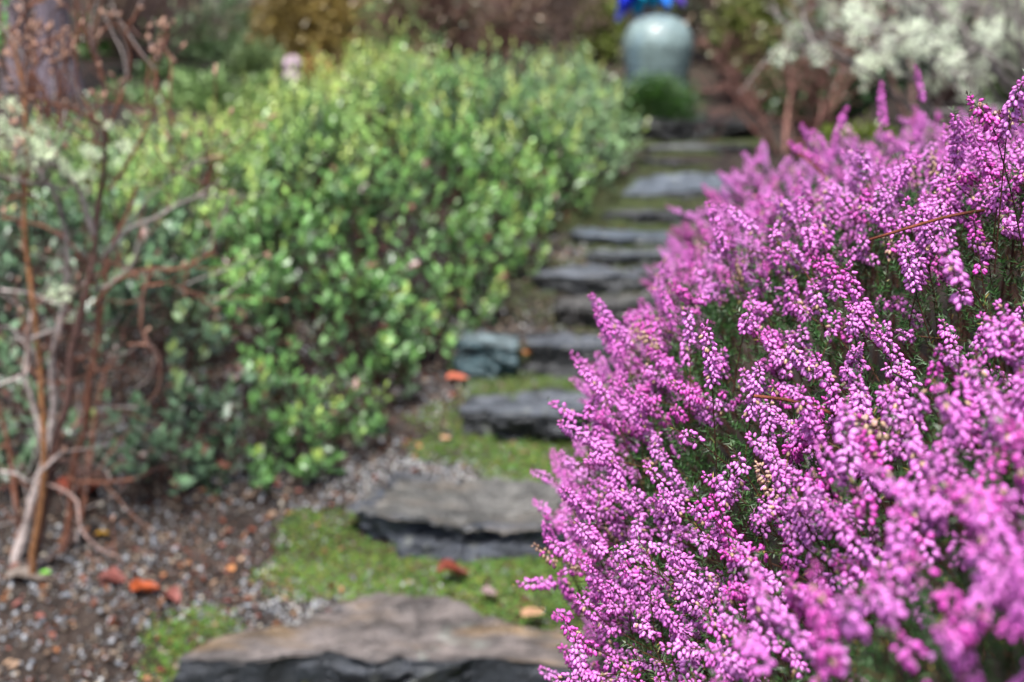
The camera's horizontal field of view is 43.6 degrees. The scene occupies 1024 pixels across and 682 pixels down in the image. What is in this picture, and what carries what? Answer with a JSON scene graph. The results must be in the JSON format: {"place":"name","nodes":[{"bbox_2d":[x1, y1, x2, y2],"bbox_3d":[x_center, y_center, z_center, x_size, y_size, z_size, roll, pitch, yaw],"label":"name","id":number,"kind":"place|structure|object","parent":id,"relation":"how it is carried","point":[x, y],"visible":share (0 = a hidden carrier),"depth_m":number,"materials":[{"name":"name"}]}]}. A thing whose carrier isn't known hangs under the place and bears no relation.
{"place":"outdoors","nodes":[
{"label":"outdoors","id":0,"kind":"place"},
{"bbox_2d":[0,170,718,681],"bbox_3d":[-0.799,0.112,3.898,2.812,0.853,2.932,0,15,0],"label":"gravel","id":1,"kind":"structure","parent":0,"point":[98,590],"depth_m":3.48,"materials":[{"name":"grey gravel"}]},
{"bbox_2d":[0,0,1023,681],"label":"ground","id":2,"kind":"structure","parent":0,"point":[242,522],"depth_m":3.92,"materials":[{"name":"soil"}]},
{"bbox_2d":[0,0,35,90],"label":"tree","id":3,"kind":"object","parent":2,"relation":"on","point":[11,19],"visible":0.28,"depth_m":6.96,"materials":[{"name":"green plant"}]},
{"bbox_2d":[0,0,44,375],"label":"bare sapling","id":4,"kind":"object","parent":2,"relation":"on","point":[4,20],"visible":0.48,"depth_m":3.39,"materials":[{"name":"brown plant"}]},
{"bbox_2d":[5,565,47,579],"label":"fallen leaf","id":5,"kind":"object","parent":2,"relation":"on","point":[20,571],"visible":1,"depth_m":3.15,"materials":[{"name":"beige plant"}]},
{"bbox_2d":[0,0,91,49],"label":"dormant shrub","id":6,"kind":"object","parent":2,"relation":"on","point":[31,15],"visible":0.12,"depth_m":9.06,"materials":[{"name":"brown plant"}]},
{"bbox_2d":[35,0,85,97],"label":"tree","id":7,"kind":"object","parent":2,"relation":"on","point":[44,11],"visible":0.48,"depth_m":6.77,"materials":[{"name":"grey plant"}]},
{"bbox_2d":[55,477,97,493],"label":"fallen leaf","id":8,"kind":"object","parent":2,"relation":"on","point":[63,481],"visible":0.48,"depth_m":3.50,"materials":[{"name":"red plant"}]},
{"bbox_2d":[94,530,108,533],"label":"fallen leaf","id":9,"kind":"object","parent":2,"relation":"on","point":[102,532],"visible":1,"depth_m":3.38,"materials":[{"name":"plant"}]},
{"bbox_2d":[0,85,204,261],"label":"evergreen shrub","id":10,"kind":"object","parent":2,"relation":"on","point":[5,163],"visible":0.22,"depth_m":5.25,"materials":[{"name":"green plant"}]},
{"bbox_2d":[98,566,126,581],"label":"fallen leaf","id":11,"kind":"object","parent":2,"relation":"on","point":[113,574],"visible":1,"depth_m":3.18,"materials":[{"name":"plant"}]},
{"bbox_2d":[83,77,163,104],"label":"background bush","id":12,"kind":"object","parent":2,"relation":"on","point":[138,94],"visible":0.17,"depth_m":6.61,"materials":[{"name":"green plant"}]},
{"bbox_2d":[72,3,174,60],"bbox_3d":[-2.594,-1.931,8.611,0.776,0.788,0.745,0,15,0],"label":"dark shrub","id":13,"kind":"object","parent":2,"relation":"on","point":[103,49],"visible":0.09,"depth_m":8.42,"materials":[{"name":"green plant"}]},
{"bbox_2d":[0,144,270,503],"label":"evergreen shrub","id":14,"kind":"object","parent":2,"relation":"on","point":[129,289],"visible":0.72,"depth_m":3.69,"materials":[{"name":"green plant"}]},
{"bbox_2d":[0,0,288,574],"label":"bare shrub","id":15,"kind":"object","parent":2,"relation":"on","point":[43,486],"visible":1,"depth_m":3.07,"materials":[{"name":"brown plant"}]},
{"bbox_2d":[130,577,159,590],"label":"fallen leaf","id":16,"kind":"object","parent":2,"relation":"on","point":[136,584],"visible":1,"depth_m":3.15,"materials":[{"name":"orange plant"}]},
{"bbox_2d":[68,0,248,75],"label":"dormant shrub","id":17,"kind":"object","parent":2,"relation":"on","point":[127,8],"visible":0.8,"depth_m":7.56,"materials":[{"name":"brown plant"}]},
{"bbox_2d":[117,50,200,80],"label":"background bush","id":18,"kind":"object","parent":2,"relation":"on","point":[163,72],"visible":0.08,"depth_m":7.49,"materials":[{"name":"green plant"}]},
{"bbox_2d":[161,585,180,602],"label":"fallen leaf","id":19,"kind":"object","parent":2,"relation":"on","point":[173,593],"visible":1,"depth_m":3.11,"materials":[{"name":"plant"}]},
{"bbox_2d":[157,0,222,16],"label":"dormant shrub","id":20,"kind":"object","parent":2,"relation":"on","point":[178,9],"visible":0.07,"depth_m":9.85,"materials":[{"name":"brown plant"}]},
{"bbox_2d":[142,0,263,62],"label":"pale shrub","id":21,"kind":"object","parent":2,"relation":"on","point":[211,50],"visible":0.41,"depth_m":8.38,"materials":[{"name":"green plant"}]},
{"bbox_2d":[151,63,260,114],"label":"background bush","id":22,"kind":"object","parent":2,"relation":"on","point":[193,90],"visible":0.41,"depth_m":6.48,"materials":[{"name":"green plant"}]},
{"bbox_2d":[226,565,234,570],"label":"fallen leaf","id":23,"kind":"object","parent":2,"relation":"on","point":[231,567],"visible":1,"depth_m":3.28,"materials":[{"name":"orange plant"}]},
{"bbox_2d":[27,45,449,306],"bbox_3d":[-1.016,-0.595,5.002,1.570,1.074,1.359,0,15,0],"label":"evergreen shrub","id":24,"kind":"object","parent":2,"relation":"on","point":[321,139],"visible":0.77,"depth_m":4.77,"materials":[{"name":"green plant"}]},
{"bbox_2d":[220,34,299,80],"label":"background bush","id":25,"kind":"object","parent":2,"relation":"on","point":[250,60],"visible":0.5,"depth_m":7.79,"materials":[{"name":"green plant"}]},
{"bbox_2d":[222,68,299,119],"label":"background bush","id":26,"kind":"object","parent":2,"relation":"on","point":[256,80],"visible":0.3,"depth_m":6.42,"materials":[{"name":"green plant"}]},
{"bbox_2d":[137,17,433,178],"bbox_3d":[-1.468,-0.927,6.399,2.310,1.353,2.002,0,15,0],"label":"evergreen shrub","id":27,"kind":"object","parent":2,"relation":"on","point":[357,81],"visible":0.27,"depth_m":5.87,"materials":[{"name":"green plant"}]},
{"bbox_2d":[283,55,301,92],"bbox_3d":[-1.253,-1.487,7.310,0.104,0.285,0.130,0,15,0],"label":"glass finial","id":28,"kind":"object","parent":2,"relation":"on","point":[287,65],"visible":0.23,"depth_m":7.26,"materials":[{"name":"glass"}]},
{"bbox_2d":[237,0,375,75],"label":"golden conifer","id":29,"kind":"object","parent":2,"relation":"on","point":[285,23],"visible":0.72,"depth_m":8.06,"materials":[{"name":"yellow plant"}]},
{"bbox_2d":[296,47,340,95],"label":"orange shrub","id":30,"kind":"object","parent":2,"relation":"on","point":[309,65],"visible":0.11,"depth_m":7.45,"materials":[{"name":"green plant"}]},
{"bbox_2d":[155,141,487,491],"bbox_3d":[-0.622,-0.033,4.089,1.096,1.105,1.407,0,15,0],"label":"evergreen shrub","id":31,"kind":"object","parent":2,"relation":"on","point":[263,279],"visible":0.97,"depth_m":4.11,"materials":[{"name":"green plant"}]},
{"bbox_2d":[328,0,434,79],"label":"pale shrub","id":32,"kind":"object","parent":2,"relation":"on","point":[386,38],"visible":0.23,"depth_m":8.18,"materials":[{"name":"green plant"}]},
{"bbox_2d":[172,593,620,681],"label":"stone step","id":33,"kind":"object","parent":2,"relation":"on","point":[379,637],"visible":0.91,"depth_m":2.86,"materials":[{"name":"grey stone"}]},
{"bbox_2d":[349,0,555,90],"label":"dormant shrub","id":34,"kind":"object","parent":2,"relation":"on","point":[450,11],"visible":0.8,"depth_m":7.92,"materials":[{"name":"brown plant"}]},
{"bbox_2d":[415,0,493,58],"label":"background bush","id":35,"kind":"object","parent":2,"relation":"on","point":[450,51],"visible":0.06,"depth_m":9.15,"materials":[{"name":"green plant"}]},
{"bbox_2d":[131,138,777,681],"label":"moss","id":36,"kind":"object","parent":2,"relation":"on","point":[423,560],"visible":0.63,"depth_m":3.40,"materials":[{"name":"green plant"}]},
{"bbox_2d":[437,559,468,574],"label":"fallen leaf","id":37,"kind":"object","parent":36,"relation":"on","point":[448,565],"visible":1,"depth_m":3.22,"materials":[{"name":"plant"}]},
{"bbox_2d":[481,586,495,594],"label":"fallen leaf","id":38,"kind":"object","parent":36,"relation":"on","point":[488,590],"visible":1,"depth_m":3.12,"materials":[{"name":"beige plant"}]},
{"bbox_2d":[520,607,543,615],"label":"fallen leaf","id":39,"kind":"object","parent":36,"relation":"on","point":[527,611],"visible":0.93,"depth_m":3.00,"materials":[{"name":"plant"}]},
{"bbox_2d":[446,372,467,378],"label":"fallen leaf","id":40,"kind":"object","parent":2,"relation":"on","point":[454,375],"visible":1,"depth_m":4.29,"materials":[{"name":"orange plant"}]},
{"bbox_2d":[346,473,569,568],"bbox_3d":[-0.121,0.500,3.479,0.636,0.187,0.385,3,15,10],"label":"stone step","id":41,"kind":"object","parent":2,"relation":"on","point":[466,521],"visible":0.79,"depth_m":3.41,"materials":[{"name":"grey stone"}]},
{"bbox_2d":[453,331,520,380],"bbox_3d":[-0.075,0.063,4.396,0.251,0.173,0.198,0,15,0],"label":"edging rock","id":42,"kind":"object","parent":2,"relation":"on","point":[481,355],"visible":0.93,"depth_m":4.33,"materials":[{"name":"stone"}]},
{"bbox_2d":[385,35,606,330],"bbox_3d":[-0.058,-0.544,5.102,0.921,1.290,1.363,0,15,0],"label":"evergreen shrub","id":43,"kind":"object","parent":2,"relation":"on","point":[476,160],"visible":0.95,"depth_m":4.99,"materials":[{"name":"green plant"}]},
{"bbox_2d":[476,21,553,58],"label":"background bush","id":44,"kind":"object","parent":2,"relation":"on","point":[507,49],"visible":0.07,"depth_m":9.48,"materials":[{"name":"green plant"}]},
{"bbox_2d":[446,1,597,98],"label":"arching branch","id":45,"kind":"object","parent":2,"relation":"on","point":[550,41],"visible":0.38,"depth_m":7.99,"materials":[{"name":"brown plant"}]},
{"bbox_2d":[398,25,648,199],"bbox_3d":[0.016,-1.093,6.375,1.379,0.930,1.880,0,15,0],"label":"evergreen shrub","id":46,"kind":"object","parent":2,"relation":"on","point":[585,109],"visible":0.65,"depth_m":6.09,"materials":[{"name":"green plant"}]},
{"bbox_2d":[443,0,616,87],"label":"dormant shrub","id":47,"kind":"object","parent":2,"relation":"on","point":[559,11],"visible":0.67,"depth_m":8.38,"materials":[{"name":"brown plant"}]},
{"bbox_2d":[458,389,605,445],"bbox_3d":[0.097,0.256,4.051,0.564,0.144,0.296,0,15,0],"label":"stone step","id":48,"kind":"object","parent":2,"relation":"on","point":[528,415],"visible":0.71,"depth_m":3.97,"materials":[{"name":"grey stone"}]},
{"bbox_2d":[521,331,640,381],"bbox_3d":[0.239,0.070,4.420,0.437,0.169,0.224,0,15,0],"label":"stone step","id":49,"kind":"object","parent":2,"relation":"on","point":[550,352],"visible":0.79,"depth_m":4.35,"materials":[{"name":"grey stone"}]},
{"bbox_2d":[532,264,664,295],"bbox_3d":[0.348,-0.221,4.849,0.551,0.120,0.260,0,15,0],"label":"stone step","id":50,"kind":"object","parent":2,"relation":"on","point":[596,279],"visible":0.76,"depth_m":4.75,"materials":[{"name":"grey stone"}]},
{"bbox_2d":[570,0,628,65],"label":"yellow green shrub","id":51,"kind":"object","parent":2,"relation":"on","point":[600,48],"visible":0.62,"depth_m":9.42,"materials":[{"name":"green plant"}]},
{"bbox_2d":[553,294,658,330],"bbox_3d":[0.356,-0.092,4.683,0.414,0.154,0.195,0,15,0],"label":"stone step","id":52,"kind":"object","parent":2,"relation":"on","point":[574,311],"visible":0.62,"depth_m":4.62,"materials":[{"name":"grey stone"}]},
{"bbox_2d":[569,227,669,248],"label":"paving slab","id":53,"kind":"structure","parent":2,"relation":"on","point":[610,237],"depth_m":5.15,"materials":[{"name":"stone"}]},
{"bbox_2d":[584,248,687,265],"bbox_3d":[0.486,-0.312,5.000,0.411,0.090,0.148,0,15,0],"label":"stone step","id":54,"kind":"object","parent":2,"relation":"on","point":[643,257],"visible":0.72,"depth_m":4.96,"materials":[{"name":"grey stone"}]},
{"bbox_2d":[600,209,705,226],"bbox_3d":[0.604,-0.515,5.522,0.473,0.104,0.253,0,15,0],"label":"stone step","id":55,"kind":"object","parent":2,"relation":"on","point":[651,216],"visible":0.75,"depth_m":5.43,"materials":[{"name":"grey stone"}]},
{"bbox_2d":[599,66,709,137],"bbox_3d":[0.787,-1.297,7.145,0.630,0.467,0.507,0,15,0],"label":"mossy mound","id":56,"kind":"object","parent":2,"relation":"on","point":[654,98],"visible":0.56,"depth_m":7.03,"materials":[{"name":"green plant"}]},
{"bbox_2d":[623,15,693,115],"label":"garden urn","id":57,"kind":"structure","parent":2,"relation":"on","point":[655,43],"depth_m":7.32,"materials":[{"name":"ceramic"}]},
{"bbox_2d":[638,157,716,168],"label":"stone step","id":58,"kind":"object","parent":2,"relation":"on","point":[666,162],"visible":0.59,"depth_m":6.27,"materials":[{"name":"grey stone"}]},
{"bbox_2d":[620,172,735,199],"bbox_3d":[0.781,-0.695,5.999,0.579,0.142,0.423,0,15,0],"label":"stone step","id":59,"kind":"object","parent":2,"relation":"on","point":[685,185],"visible":0.7,"depth_m":5.92,"materials":[{"name":"grey stone"}]},
{"bbox_2d":[628,116,761,143],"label":"stone step","id":60,"kind":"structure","parent":2,"relation":"on","point":[664,130],"depth_m":6.90,"materials":[{"name":"stone"}]},
{"bbox_2d":[642,142,752,152],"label":"stone step","id":61,"kind":"object","parent":2,"relation":"on","point":[688,147],"visible":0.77,"depth_m":6.58,"materials":[{"name":"grey stone"}]},
{"bbox_2d":[657,0,766,66],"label":"background bush","id":62,"kind":"object","parent":2,"relation":"on","point":[688,10],"visible":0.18,"depth_m":9.31,"materials":[{"name":"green plant"}]},
{"bbox_2d":[610,0,856,98],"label":"dormant shrub","id":63,"kind":"object","parent":2,"relation":"on","point":[690,23],"visible":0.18,"depth_m":8.33,"materials":[{"name":"brown plant"}]},
{"bbox_2d":[696,0,817,106],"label":"background bush","id":64,"kind":"object","parent":2,"relation":"on","point":[752,10],"visible":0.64,"depth_m":7.91,"materials":[{"name":"green plant"}]},
{"bbox_2d":[513,65,1023,681],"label":"heather bush","id":65,"kind":"object","parent":2,"relation":"on","point":[627,507],"visible":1,"depth_m":1.35,"materials":[{"name":"purple plant"}]},
{"bbox_2d":[741,48,836,118],"bbox_3d":[1.738,-1.548,7.763,0.703,0.550,0.704,11,18,35],"label":"plant","id":66,"kind":"object","parent":2,"relation":"on","point":[776,94],"visible":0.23,"depth_m":7.69,"materials":[{"name":"brown plant"}]},
{"bbox_2d":[711,0,894,48],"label":"dormant shrub","id":67,"kind":"object","parent":2,"relation":"on","point":[841,1],"visible":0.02,"depth_m":9.38,"materials":[{"name":"brown plant"}]},
{"bbox_2d":[689,0,921,169],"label":"dormant shrub","id":68,"kind":"object","parent":2,"relation":"on","point":[814,122],"visible":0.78,"depth_m":6.35,"materials":[{"name":"brown plant"}]},
{"bbox_2d":[756,0,926,130],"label":"background bush","id":69,"kind":"object","parent":2,"relation":"on","point":[854,99],"visible":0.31,"depth_m":7.11,"materials":[{"name":"brown plant"}]},
{"bbox_2d":[799,109,909,177],"bbox_3d":[1.462,-0.769,5.387,0.488,0.405,0.524,0,15,0],"label":"plant","id":70,"kind":"object","parent":2,"relation":"on","point":[861,133],"visible":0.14,"depth_m":5.31,"materials":[{"name":"green plant"}]},
{"bbox_2d":[740,0,1023,145],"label":"bush","id":71,"kind":"object","parent":2,"relation":"on","point":[946,47],"visible":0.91,"depth_m":4.28,"materials":[{"name":"white plant"}]},
{"bbox_2d":[773,0,1022,122],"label":"lichen shrub","id":72,"kind":"object","parent":2,"relation":"on","point":[949,92],"visible":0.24,"depth_m":5.76,"materials":[{"name":"white plant"}]},
{"bbox_2d":[857,0,1014,98],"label":"background bush","id":73,"kind":"object","parent":2,"relation":"on","point":[895,56],"visible":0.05,"depth_m":6.97,"materials":[{"name":"white plant"}]},
{"bbox_2d":[944,0,1023,100],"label":"lichen shrub","id":74,"kind":"object","parent":2,"relation":"on","point":[1011,8],"visible":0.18,"depth_m":4.91,"materials":[{"name":"white plant"}]},
{"bbox_2d":[968,49,1019,110],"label":"plant","id":75,"kind":"object","parent":2,"relation":"on","point":[1002,93],"visible":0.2,"depth_m":4.88,"materials":[{"name":"green plant"}]},
{"bbox_2d":[976,15,1021,96],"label":"plant","id":76,"kind":"object","parent":2,"relation":"on","point":[998,59],"visible":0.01,"depth_m":5.49,"materials":[{"name":"green plant"}]},
{"bbox_2d":[616,0,685,21],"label":"glass sculpture","id":77,"kind":"object","parent":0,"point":[636,6],"visible":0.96,"depth_m":8.00,"materials":[{"name":"glass"}]}
]}

